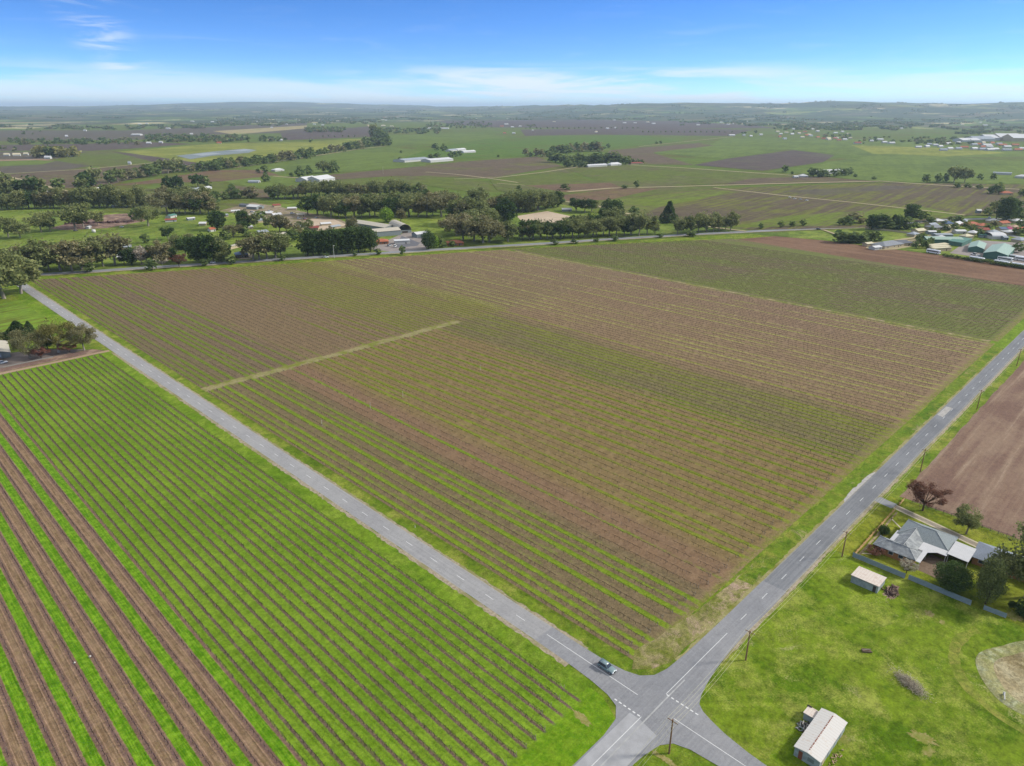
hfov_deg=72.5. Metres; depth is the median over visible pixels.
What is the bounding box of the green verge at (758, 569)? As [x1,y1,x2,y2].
[737,346,1003,584]
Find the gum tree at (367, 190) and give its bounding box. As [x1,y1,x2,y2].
[357,183,374,193]
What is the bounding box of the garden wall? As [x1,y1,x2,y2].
[3,356,52,367]
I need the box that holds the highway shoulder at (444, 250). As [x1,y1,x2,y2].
[41,219,987,275]
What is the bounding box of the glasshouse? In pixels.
[868,245,881,249]
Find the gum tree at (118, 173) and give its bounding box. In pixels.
[107,167,125,181]
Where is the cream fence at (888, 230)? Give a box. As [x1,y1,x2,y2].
[865,227,920,233]
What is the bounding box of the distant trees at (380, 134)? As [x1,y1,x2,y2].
[0,100,1023,272]
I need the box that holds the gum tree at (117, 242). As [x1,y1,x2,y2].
[88,229,131,264]
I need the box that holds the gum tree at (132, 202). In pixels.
[124,191,136,206]
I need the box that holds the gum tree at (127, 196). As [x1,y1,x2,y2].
[118,189,135,206]
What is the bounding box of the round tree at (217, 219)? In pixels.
[205,210,225,229]
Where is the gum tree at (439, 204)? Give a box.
[426,193,458,216]
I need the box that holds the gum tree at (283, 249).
[276,241,285,253]
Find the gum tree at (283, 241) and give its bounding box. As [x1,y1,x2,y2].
[257,230,292,257]
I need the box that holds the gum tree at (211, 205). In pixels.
[193,191,216,212]
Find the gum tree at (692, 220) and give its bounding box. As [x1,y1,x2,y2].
[684,213,698,230]
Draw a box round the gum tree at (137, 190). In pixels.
[128,183,147,205]
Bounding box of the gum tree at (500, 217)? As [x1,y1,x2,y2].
[485,212,507,222]
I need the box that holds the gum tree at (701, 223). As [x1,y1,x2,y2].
[694,215,707,231]
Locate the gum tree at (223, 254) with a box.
[208,234,229,261]
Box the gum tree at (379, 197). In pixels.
[365,192,384,216]
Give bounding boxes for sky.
[0,0,1023,105]
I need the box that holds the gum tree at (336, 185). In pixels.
[328,180,343,193]
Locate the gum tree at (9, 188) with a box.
[0,184,25,193]
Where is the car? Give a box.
[597,658,616,673]
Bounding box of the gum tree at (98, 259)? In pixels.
[93,236,114,266]
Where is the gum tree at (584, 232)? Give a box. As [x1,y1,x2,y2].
[577,223,591,236]
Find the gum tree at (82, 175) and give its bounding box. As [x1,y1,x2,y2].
[73,170,97,188]
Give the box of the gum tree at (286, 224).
[281,217,292,231]
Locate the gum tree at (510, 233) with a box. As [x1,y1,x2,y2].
[497,220,517,241]
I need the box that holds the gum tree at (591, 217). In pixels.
[584,212,601,223]
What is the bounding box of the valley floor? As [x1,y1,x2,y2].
[0,122,1023,249]
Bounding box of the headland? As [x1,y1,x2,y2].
[990,319,1023,349]
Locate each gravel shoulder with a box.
[28,284,587,648]
[111,352,568,666]
[675,353,997,659]
[723,347,1023,660]
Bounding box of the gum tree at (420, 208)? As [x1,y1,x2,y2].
[410,198,427,216]
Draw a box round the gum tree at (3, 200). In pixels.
[0,196,9,209]
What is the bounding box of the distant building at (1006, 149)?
[1001,148,1011,150]
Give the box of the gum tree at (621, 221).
[607,213,626,235]
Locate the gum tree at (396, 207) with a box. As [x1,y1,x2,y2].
[388,199,399,216]
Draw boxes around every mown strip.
[17,288,95,340]
[101,351,592,695]
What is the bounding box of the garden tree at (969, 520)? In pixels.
[952,503,983,534]
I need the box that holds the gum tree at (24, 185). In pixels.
[0,177,26,191]
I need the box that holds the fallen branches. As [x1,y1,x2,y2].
[886,662,936,702]
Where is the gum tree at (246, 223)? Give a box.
[236,219,250,229]
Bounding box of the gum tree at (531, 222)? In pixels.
[517,218,547,238]
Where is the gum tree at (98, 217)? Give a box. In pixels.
[87,209,104,224]
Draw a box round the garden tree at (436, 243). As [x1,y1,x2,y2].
[433,234,439,247]
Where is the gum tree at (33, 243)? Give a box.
[19,236,53,270]
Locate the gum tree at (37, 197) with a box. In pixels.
[30,191,45,208]
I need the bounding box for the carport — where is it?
[946,541,975,566]
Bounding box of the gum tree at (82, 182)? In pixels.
[71,177,87,188]
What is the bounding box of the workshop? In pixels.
[372,227,400,236]
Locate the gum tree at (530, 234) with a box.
[523,221,535,239]
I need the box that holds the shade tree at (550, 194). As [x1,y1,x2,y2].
[530,188,553,208]
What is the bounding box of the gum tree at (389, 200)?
[378,195,398,209]
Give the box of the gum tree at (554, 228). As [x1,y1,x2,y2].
[544,221,561,237]
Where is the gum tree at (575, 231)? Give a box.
[569,215,585,236]
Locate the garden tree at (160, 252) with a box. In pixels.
[147,239,171,263]
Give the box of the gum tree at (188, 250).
[183,235,202,261]
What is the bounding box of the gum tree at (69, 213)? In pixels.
[52,201,95,228]
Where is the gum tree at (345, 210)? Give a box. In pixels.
[332,201,357,217]
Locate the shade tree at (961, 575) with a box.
[933,560,975,593]
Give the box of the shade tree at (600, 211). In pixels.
[597,206,607,216]
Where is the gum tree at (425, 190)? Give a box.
[416,189,427,197]
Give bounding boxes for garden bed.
[0,349,103,371]
[858,512,897,554]
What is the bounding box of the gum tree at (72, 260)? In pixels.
[48,240,81,270]
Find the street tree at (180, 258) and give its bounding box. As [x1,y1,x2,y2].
[169,253,187,266]
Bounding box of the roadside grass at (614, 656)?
[0,234,1023,765]
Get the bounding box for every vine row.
[0,389,327,765]
[0,399,309,765]
[0,414,282,765]
[0,428,259,765]
[0,447,232,765]
[0,462,209,765]
[0,484,182,765]
[0,506,159,765]
[0,534,133,765]
[0,560,110,765]
[0,597,84,765]
[0,634,62,765]
[0,685,35,765]
[1,382,345,765]
[2,373,367,765]
[9,372,389,765]
[15,371,406,764]
[23,370,427,765]
[30,369,453,765]
[36,366,470,765]
[37,283,198,383]
[38,280,207,383]
[43,279,214,381]
[43,366,488,765]
[49,363,506,765]
[56,279,228,378]
[56,363,519,756]
[60,285,221,379]
[62,279,231,374]
[62,361,525,747]
[67,278,242,374]
[68,359,535,739]
[72,278,239,367]
[75,360,544,729]
[78,277,256,371]
[81,358,542,713]
[87,356,550,706]
[89,276,268,367]
[90,280,262,370]
[93,355,559,699]
[95,276,270,364]
[99,275,281,364]
[99,353,564,688]
[109,277,285,361]
[112,275,294,361]
[116,274,299,359]
[122,274,302,356]
[135,277,311,356]
[139,274,322,353]
[146,274,327,351]
[148,280,311,352]
[153,274,333,351]
[157,273,338,348]
[166,275,342,346]
[170,271,355,345]
[176,276,350,346]
[179,272,361,343]
[180,270,362,340]
[186,270,368,340]
[191,270,375,339]
[196,269,380,337]
[201,269,386,336]
[208,391,628,654]
[212,271,383,332]
[215,388,631,644]
[216,268,397,331]
[220,272,394,333]
[222,385,644,640]
[226,267,397,325]
[229,383,650,630]
[232,267,414,329]
[234,272,405,331]
[236,381,657,625]
[241,268,418,327]
[243,379,662,617]
[244,267,420,325]
[250,379,672,612]
[254,267,430,323]
[256,269,426,324]
[258,377,677,604]
[263,374,686,598]
[265,268,434,323]
[266,267,437,320]
[267,265,445,321]
[272,374,696,595]
[273,265,449,319]
[276,370,698,588]
[282,266,863,444]
[283,370,708,583]
[285,265,869,440]
[286,264,871,437]
[289,369,710,576]
[290,263,877,435]
[295,366,719,572]
[298,264,875,432]
[299,262,880,430]
[301,364,726,567]
[304,262,885,427]
[307,362,728,560]
[313,263,886,425]
[313,361,738,557]
[317,263,891,422]
[318,262,895,420]
[319,360,745,551]
[323,261,889,417]
[327,359,750,547]
[332,357,753,542]
[336,263,900,415]
[336,354,763,538]
[342,260,907,409]
[342,262,901,410]
[342,263,900,412]
[343,354,764,533]
[348,260,907,405]
[354,351,772,524]
[357,259,913,402]
[357,356,772,529]
[358,348,781,521]
[360,259,916,400]
[365,348,783,515]
[366,259,919,397]
[369,264,910,403]
[371,347,789,512]
[374,258,920,392]
[374,344,793,507]
[377,260,922,395]
[379,343,799,503]
[385,258,929,389]
[386,260,914,388]
[387,343,801,498]
[390,258,922,385]
[390,341,808,495]
[396,340,813,493]
[399,256,937,382]
[399,337,817,490]
[402,258,926,381]
[404,336,816,483]
[405,260,925,384]
[406,257,942,380]
[409,256,939,377]
[411,255,940,375]
[413,337,824,482]
[414,335,828,479]
[417,255,946,374]
[419,333,832,475]
[423,332,834,471]
[426,256,947,372]
[428,255,949,372]
[429,254,953,370]
[436,333,836,468]
[438,255,953,367]
[439,254,949,365]
[442,332,843,464]
[443,327,851,458]
[444,254,954,363]
[444,330,848,462]
[446,253,957,361]
[446,325,852,455]
[451,253,959,360]
[456,253,949,356]
[456,326,856,452]
[461,325,861,450]
[463,252,967,356]
[463,323,861,445]
[467,252,967,355]
[467,254,958,356]
[474,251,971,351]
[474,252,971,353]
[485,251,974,348]
[491,251,978,346]
[496,250,975,343]
[501,250,978,342]
[504,256,967,350]
[506,250,982,341]
[513,256,975,348]
[524,248,990,334]
[524,249,987,335]
[524,250,989,337]
[534,247,993,330]
[539,247,996,329]
[540,249,990,331]
[540,250,994,333]
[546,247,998,328]
[550,247,1001,327]
[555,247,1003,326]
[557,247,1000,324]
[565,246,1006,322]
[571,248,1003,323]
[573,245,1005,318]
[575,246,1009,320]
[576,247,1007,321]
[579,244,1009,316]
[585,246,1007,317]
[589,244,1012,314]
[594,244,1014,313]
[596,246,993,312]
[610,243,1022,308]
[616,245,1018,310]
[617,246,1017,311]
[618,247,1016,313]
[621,245,1007,307]
[622,242,1020,305]
[623,244,1016,306]
[627,242,1019,303]
[630,244,1023,306]
[636,241,1021,300]
[644,243,1020,301]
[645,244,1013,301]
[647,242,1021,299]
[656,241,1023,296]
[658,243,1022,299]
[661,241,1023,295]
[664,243,1023,297]
[666,241,1023,295]
[671,241,1017,292]
[676,241,1020,292]
[679,240,1018,290]
[681,241,1017,290]
[684,240,1023,290]
[689,240,1020,288]
[699,240,1023,286]
[701,241,1023,287]
[705,241,1022,285]
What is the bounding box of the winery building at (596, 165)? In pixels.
[585,163,606,166]
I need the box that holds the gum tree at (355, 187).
[346,183,367,194]
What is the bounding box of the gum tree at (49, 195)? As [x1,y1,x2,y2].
[42,188,56,207]
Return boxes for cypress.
[865,214,881,229]
[877,213,889,227]
[887,214,900,228]
[893,214,906,227]
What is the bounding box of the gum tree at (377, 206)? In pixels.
[366,193,391,212]
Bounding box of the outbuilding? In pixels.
[971,541,1023,581]
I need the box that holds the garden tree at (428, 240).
[421,229,437,248]
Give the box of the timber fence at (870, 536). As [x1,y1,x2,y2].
[855,507,895,552]
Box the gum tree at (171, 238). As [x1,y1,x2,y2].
[167,231,179,251]
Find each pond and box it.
[193,153,220,155]
[228,149,250,150]
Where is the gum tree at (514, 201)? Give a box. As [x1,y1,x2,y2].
[498,191,518,203]
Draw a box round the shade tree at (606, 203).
[601,198,611,208]
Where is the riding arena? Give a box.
[518,211,570,222]
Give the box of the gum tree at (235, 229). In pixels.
[221,223,242,236]
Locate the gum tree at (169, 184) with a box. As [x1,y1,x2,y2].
[160,175,173,187]
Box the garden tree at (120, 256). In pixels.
[116,247,124,263]
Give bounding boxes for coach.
[926,249,940,253]
[969,256,984,260]
[997,256,1013,261]
[1015,256,1023,260]
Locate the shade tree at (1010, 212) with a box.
[996,196,1019,219]
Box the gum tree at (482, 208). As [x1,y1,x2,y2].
[473,204,495,219]
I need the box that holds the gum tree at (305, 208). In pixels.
[296,201,314,214]
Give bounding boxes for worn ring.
[948,627,1023,733]
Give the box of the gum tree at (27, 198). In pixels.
[13,191,36,208]
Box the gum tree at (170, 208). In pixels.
[165,198,177,212]
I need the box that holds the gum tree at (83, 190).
[71,185,96,201]
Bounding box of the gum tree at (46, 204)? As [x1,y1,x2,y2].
[40,195,52,207]
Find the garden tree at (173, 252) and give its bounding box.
[166,248,176,260]
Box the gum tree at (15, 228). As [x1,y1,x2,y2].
[5,222,31,237]
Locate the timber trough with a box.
[861,648,872,652]
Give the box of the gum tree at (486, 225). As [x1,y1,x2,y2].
[462,213,503,242]
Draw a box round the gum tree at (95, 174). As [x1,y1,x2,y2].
[86,166,101,185]
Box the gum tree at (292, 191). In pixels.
[285,186,298,197]
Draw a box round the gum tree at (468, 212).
[453,210,474,217]
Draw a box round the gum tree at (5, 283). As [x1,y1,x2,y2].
[0,262,22,290]
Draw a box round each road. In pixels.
[16,284,551,638]
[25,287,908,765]
[763,330,1023,590]
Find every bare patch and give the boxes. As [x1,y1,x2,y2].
[52,213,144,229]
[220,202,348,230]
[308,218,344,228]
[572,709,592,726]
[652,750,676,765]
[837,735,849,744]
[883,585,899,599]
[906,729,938,745]
[921,743,935,756]
[925,610,934,617]
[1006,609,1023,621]
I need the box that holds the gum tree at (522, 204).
[515,197,530,211]
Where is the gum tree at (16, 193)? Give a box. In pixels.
[10,188,28,208]
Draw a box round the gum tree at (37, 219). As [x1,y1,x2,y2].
[21,210,56,231]
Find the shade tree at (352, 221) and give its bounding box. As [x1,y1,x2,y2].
[344,216,359,227]
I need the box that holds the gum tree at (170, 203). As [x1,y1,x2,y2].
[142,190,181,213]
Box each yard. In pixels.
[0,349,86,367]
[372,231,425,250]
[395,236,418,247]
[866,239,920,249]
[950,240,1023,263]
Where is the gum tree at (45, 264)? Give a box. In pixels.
[30,238,57,270]
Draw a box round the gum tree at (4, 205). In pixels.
[0,193,11,209]
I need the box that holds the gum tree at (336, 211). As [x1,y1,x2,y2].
[331,201,347,216]
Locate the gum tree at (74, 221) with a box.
[68,204,88,227]
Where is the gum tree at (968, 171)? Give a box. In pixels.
[956,167,975,182]
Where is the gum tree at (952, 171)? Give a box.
[947,165,966,181]
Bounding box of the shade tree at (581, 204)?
[575,197,597,212]
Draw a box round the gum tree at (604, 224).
[599,217,608,235]
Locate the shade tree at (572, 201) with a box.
[569,197,585,210]
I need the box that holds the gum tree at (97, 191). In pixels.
[90,187,103,206]
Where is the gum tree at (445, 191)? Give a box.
[433,189,454,198]
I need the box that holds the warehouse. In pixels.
[922,236,963,242]
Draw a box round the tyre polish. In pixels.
[600,680,684,765]
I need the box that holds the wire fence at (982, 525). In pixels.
[912,499,1022,542]
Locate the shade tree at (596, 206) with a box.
[585,199,598,211]
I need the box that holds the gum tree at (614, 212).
[602,205,623,217]
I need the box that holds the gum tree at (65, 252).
[50,240,95,269]
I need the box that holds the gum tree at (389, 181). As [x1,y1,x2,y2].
[385,176,400,192]
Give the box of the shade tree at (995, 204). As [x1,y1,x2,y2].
[985,200,1006,218]
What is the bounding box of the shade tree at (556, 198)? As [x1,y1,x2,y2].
[550,191,558,207]
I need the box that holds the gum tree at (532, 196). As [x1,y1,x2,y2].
[520,189,539,211]
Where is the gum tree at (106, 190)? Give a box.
[101,181,117,204]
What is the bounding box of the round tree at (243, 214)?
[234,209,249,223]
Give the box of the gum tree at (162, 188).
[154,185,167,199]
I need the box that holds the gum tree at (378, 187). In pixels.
[370,179,389,194]
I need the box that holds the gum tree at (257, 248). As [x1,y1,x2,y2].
[241,232,276,258]
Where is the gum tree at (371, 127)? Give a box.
[368,124,377,136]
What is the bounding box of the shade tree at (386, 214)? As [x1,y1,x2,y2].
[378,207,393,222]
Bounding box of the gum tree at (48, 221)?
[40,213,55,231]
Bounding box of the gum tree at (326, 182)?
[319,179,342,191]
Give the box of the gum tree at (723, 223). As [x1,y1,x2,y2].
[717,219,727,230]
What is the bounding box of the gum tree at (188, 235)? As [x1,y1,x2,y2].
[182,233,193,237]
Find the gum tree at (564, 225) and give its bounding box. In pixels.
[556,220,571,237]
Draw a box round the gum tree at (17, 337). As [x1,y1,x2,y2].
[7,326,47,357]
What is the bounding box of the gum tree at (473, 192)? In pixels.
[467,184,488,200]
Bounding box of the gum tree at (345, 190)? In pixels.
[339,182,352,194]
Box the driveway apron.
[875,497,896,507]
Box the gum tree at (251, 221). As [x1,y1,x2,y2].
[246,214,259,226]
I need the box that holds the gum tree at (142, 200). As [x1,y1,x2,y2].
[137,192,148,206]
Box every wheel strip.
[894,508,975,546]
[896,505,977,542]
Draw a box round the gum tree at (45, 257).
[30,241,78,270]
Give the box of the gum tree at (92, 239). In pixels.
[75,233,104,266]
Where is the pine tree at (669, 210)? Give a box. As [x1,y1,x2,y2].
[658,201,678,222]
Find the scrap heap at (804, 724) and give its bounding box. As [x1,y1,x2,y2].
[795,720,808,733]
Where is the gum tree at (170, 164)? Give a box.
[157,159,175,172]
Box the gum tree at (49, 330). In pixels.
[33,316,76,352]
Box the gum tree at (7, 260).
[0,248,27,298]
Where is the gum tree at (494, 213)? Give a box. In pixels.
[461,206,499,218]
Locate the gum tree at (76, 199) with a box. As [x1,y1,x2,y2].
[68,191,83,204]
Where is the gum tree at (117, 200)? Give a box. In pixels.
[110,188,126,207]
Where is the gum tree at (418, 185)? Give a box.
[414,182,422,191]
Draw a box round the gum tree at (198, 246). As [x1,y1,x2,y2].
[190,232,215,260]
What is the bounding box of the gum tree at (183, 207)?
[175,198,193,213]
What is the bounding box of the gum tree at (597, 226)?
[591,218,603,235]
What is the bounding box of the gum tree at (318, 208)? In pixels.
[316,203,327,214]
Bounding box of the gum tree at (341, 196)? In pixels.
[335,192,345,202]
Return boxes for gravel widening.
[844,472,874,501]
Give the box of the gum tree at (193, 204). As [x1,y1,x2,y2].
[182,193,212,213]
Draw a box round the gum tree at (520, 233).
[515,224,529,238]
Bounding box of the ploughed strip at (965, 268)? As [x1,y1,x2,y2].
[738,236,1023,285]
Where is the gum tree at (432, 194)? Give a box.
[424,191,446,200]
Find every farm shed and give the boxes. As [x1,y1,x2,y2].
[164,218,176,221]
[165,214,176,217]
[246,204,263,209]
[295,212,304,216]
[412,231,427,237]
[561,208,571,211]
[794,708,847,765]
[850,566,886,592]
[925,230,936,234]
[931,233,953,236]
[978,233,987,237]
[993,172,1011,174]
[1001,236,1009,239]
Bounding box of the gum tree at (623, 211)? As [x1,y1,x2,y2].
[612,206,626,217]
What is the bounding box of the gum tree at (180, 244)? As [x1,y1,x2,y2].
[174,235,192,256]
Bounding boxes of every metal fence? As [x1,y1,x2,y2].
[852,552,905,577]
[908,574,971,604]
[983,605,1006,617]
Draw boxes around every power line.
[628,719,675,765]
[668,630,753,718]
[748,532,850,631]
[848,450,924,532]
[925,393,978,445]
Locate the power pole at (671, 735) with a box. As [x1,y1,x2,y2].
[668,718,677,753]
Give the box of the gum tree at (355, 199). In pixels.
[342,195,365,216]
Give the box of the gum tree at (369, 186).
[363,180,380,192]
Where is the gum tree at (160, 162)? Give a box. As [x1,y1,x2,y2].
[152,159,167,170]
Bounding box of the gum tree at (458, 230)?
[449,212,470,239]
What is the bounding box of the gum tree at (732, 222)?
[724,210,740,230]
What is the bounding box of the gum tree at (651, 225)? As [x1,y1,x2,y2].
[643,212,659,234]
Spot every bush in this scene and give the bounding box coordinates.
[0,331,6,339]
[28,347,51,357]
[56,342,77,352]
[866,544,885,555]
[878,524,891,535]
[899,558,919,572]
[1007,600,1017,607]
[1013,599,1023,620]
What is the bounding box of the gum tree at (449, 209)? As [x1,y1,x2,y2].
[444,206,454,218]
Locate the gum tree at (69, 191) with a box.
[67,190,78,204]
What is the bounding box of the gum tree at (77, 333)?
[64,322,97,350]
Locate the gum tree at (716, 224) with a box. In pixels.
[708,214,722,231]
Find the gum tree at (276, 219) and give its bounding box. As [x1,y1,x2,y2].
[269,212,283,231]
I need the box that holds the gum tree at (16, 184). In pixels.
[11,175,39,191]
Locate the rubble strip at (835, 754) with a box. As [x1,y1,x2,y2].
[829,749,843,764]
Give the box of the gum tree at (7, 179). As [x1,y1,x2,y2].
[0,171,12,192]
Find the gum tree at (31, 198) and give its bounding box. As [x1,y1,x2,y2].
[21,191,43,208]
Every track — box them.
[0,350,108,374]
[7,163,146,173]
[64,220,134,224]
[201,321,459,391]
[233,146,381,167]
[431,172,517,182]
[464,167,575,178]
[516,251,990,341]
[563,201,744,230]
[567,181,1009,191]
[602,163,783,174]
[712,187,963,214]
[895,230,951,239]
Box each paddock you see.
[0,160,52,165]
[0,197,750,273]
[119,138,366,162]
[222,175,314,187]
[237,147,425,173]
[387,133,517,145]
[655,145,786,158]
[711,138,1023,156]
[747,224,1023,262]
[797,154,1023,183]
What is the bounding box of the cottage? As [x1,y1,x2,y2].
[247,180,260,182]
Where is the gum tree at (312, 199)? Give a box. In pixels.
[301,193,325,214]
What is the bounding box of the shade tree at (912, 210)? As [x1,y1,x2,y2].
[904,203,922,218]
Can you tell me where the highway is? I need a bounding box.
[40,218,1022,274]
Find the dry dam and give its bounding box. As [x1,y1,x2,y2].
[976,641,1023,714]
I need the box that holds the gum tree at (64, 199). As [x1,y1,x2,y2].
[59,189,71,205]
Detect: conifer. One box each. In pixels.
[4,320,29,340]
[24,321,35,332]
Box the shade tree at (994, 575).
[976,557,1010,604]
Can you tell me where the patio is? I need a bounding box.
[919,554,957,578]
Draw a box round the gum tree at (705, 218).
[696,210,721,231]
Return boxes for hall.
[295,176,310,181]
[308,174,334,181]
[952,138,980,141]
[966,136,994,140]
[979,134,999,140]
[985,232,1006,238]
[995,133,1017,140]
[1002,134,1023,140]
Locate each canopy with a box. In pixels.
[393,239,409,243]
[927,243,948,247]
[929,244,950,248]
[930,246,951,250]
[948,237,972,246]
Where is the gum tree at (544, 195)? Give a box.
[532,187,548,210]
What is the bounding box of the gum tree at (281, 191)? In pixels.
[275,185,293,198]
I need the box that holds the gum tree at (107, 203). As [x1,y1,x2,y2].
[99,192,112,206]
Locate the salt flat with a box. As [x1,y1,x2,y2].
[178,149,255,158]
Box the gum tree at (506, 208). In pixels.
[494,197,517,223]
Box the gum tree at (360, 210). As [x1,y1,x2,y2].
[355,203,365,217]
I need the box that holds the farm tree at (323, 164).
[315,160,331,172]
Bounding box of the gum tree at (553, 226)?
[541,219,555,238]
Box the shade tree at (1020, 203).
[1006,200,1023,218]
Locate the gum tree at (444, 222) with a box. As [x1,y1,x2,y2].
[437,213,472,235]
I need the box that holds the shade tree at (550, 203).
[543,189,554,208]
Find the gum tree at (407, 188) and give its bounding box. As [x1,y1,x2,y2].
[399,183,410,193]
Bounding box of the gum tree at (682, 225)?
[671,216,686,233]
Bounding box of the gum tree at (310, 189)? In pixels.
[300,180,322,194]
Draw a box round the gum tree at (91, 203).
[86,193,98,207]
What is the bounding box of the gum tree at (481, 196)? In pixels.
[474,194,494,204]
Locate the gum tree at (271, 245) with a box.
[252,230,279,258]
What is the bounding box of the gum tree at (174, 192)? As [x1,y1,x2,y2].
[167,190,182,212]
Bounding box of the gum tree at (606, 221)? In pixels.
[602,215,618,235]
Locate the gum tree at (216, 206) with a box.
[204,198,219,211]
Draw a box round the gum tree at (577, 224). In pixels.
[558,215,588,237]
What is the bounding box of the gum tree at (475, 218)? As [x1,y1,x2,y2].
[460,215,485,240]
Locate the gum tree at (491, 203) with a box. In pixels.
[485,196,498,208]
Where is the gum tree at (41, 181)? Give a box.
[23,175,45,191]
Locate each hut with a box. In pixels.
[207,227,215,231]
[862,242,872,245]
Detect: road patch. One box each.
[575,713,656,765]
[937,407,951,416]
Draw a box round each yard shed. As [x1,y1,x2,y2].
[198,222,206,225]
[310,226,318,229]
[320,222,331,225]
[329,224,340,228]
[968,240,986,252]
[982,243,1014,259]
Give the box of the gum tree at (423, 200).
[418,194,432,216]
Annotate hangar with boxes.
[389,220,410,232]
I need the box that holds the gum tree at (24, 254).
[8,241,31,259]
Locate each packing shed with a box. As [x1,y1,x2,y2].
[393,157,429,162]
[421,157,452,162]
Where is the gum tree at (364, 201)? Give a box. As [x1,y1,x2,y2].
[359,192,378,216]
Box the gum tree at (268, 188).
[264,183,286,198]
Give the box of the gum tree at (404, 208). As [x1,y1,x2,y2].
[394,199,408,211]
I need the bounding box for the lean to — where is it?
[803,705,818,722]
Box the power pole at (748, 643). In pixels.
[745,629,754,660]
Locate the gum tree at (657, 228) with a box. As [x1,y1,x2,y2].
[651,220,659,231]
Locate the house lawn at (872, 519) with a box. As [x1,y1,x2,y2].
[833,495,1023,626]
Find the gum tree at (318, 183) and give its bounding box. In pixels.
[307,181,327,195]
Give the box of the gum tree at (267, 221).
[262,214,270,227]
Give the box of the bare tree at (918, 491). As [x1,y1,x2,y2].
[905,479,953,510]
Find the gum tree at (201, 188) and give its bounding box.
[198,185,211,193]
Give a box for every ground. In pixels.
[0,101,1023,209]
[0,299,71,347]
[0,353,615,765]
[30,250,634,387]
[207,275,993,659]
[510,239,1023,341]
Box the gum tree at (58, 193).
[49,187,65,206]
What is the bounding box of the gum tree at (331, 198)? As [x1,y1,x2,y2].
[317,192,340,216]
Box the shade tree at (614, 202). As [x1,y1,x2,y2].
[609,199,624,210]
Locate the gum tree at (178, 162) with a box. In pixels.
[169,156,183,169]
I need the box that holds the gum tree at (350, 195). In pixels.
[346,192,363,204]
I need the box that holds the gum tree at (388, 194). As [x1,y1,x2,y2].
[381,191,396,204]
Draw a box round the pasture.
[700,550,1023,765]
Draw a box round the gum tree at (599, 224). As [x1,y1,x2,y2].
[584,218,607,236]
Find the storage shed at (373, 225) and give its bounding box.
[353,220,392,228]
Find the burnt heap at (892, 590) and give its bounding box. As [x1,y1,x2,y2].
[881,584,897,597]
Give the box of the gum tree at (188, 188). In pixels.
[167,183,195,198]
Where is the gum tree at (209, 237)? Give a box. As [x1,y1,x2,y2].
[197,231,222,260]
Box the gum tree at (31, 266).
[9,254,42,293]
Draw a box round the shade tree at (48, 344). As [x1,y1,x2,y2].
[40,328,53,348]
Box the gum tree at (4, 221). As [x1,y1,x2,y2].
[0,216,19,236]
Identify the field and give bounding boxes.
[0,122,48,123]
[0,123,306,140]
[0,142,183,150]
[0,152,84,159]
[0,159,49,160]
[0,161,88,172]
[8,164,180,189]
[60,152,151,165]
[96,162,208,169]
[102,183,264,211]
[114,170,279,185]
[116,152,209,169]
[215,125,306,133]
[220,185,268,197]
[280,126,369,139]
[330,157,560,179]
[336,176,489,194]
[402,135,683,158]
[438,120,773,127]
[490,169,711,208]
[521,128,748,135]
[525,183,621,192]
[562,165,792,185]
[562,188,658,200]
[592,190,733,214]
[608,143,714,164]
[623,188,965,229]
[697,150,833,170]
[715,183,1023,214]
[726,207,958,227]
[727,176,874,183]
[785,185,914,194]
[852,145,1002,155]
[900,361,1023,538]
[963,157,1023,161]
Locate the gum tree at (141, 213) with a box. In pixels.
[131,203,160,225]
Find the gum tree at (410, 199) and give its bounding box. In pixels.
[398,191,422,215]
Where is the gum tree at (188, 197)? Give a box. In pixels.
[184,191,201,212]
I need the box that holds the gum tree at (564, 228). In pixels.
[549,220,571,238]
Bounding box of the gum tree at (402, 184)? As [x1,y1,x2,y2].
[390,178,411,191]
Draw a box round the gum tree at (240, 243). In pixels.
[234,235,268,259]
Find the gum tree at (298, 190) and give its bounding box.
[286,184,304,197]
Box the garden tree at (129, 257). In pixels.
[121,245,136,264]
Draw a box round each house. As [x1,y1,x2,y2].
[234,251,248,257]
[271,168,283,171]
[376,239,388,243]
[446,240,463,245]
[461,150,475,152]
[607,162,621,165]
[628,162,643,164]
[873,519,958,565]
[906,232,919,236]
[911,228,925,232]
[924,224,943,229]
[940,221,954,224]
[959,234,973,237]
[967,230,977,235]
[976,223,986,227]
[985,219,999,222]
[995,227,1008,230]
[997,220,1010,225]
[998,191,1012,194]
[1001,230,1016,234]
[1008,219,1022,222]
[1011,237,1023,242]
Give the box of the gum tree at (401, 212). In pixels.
[395,208,406,221]
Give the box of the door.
[798,751,802,759]
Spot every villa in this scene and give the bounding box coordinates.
[870,240,904,248]
[895,240,912,245]
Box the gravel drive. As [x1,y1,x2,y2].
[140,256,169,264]
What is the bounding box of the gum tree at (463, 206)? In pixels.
[452,199,469,213]
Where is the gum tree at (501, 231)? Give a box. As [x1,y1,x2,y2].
[470,217,506,241]
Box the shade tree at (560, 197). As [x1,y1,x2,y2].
[554,188,564,206]

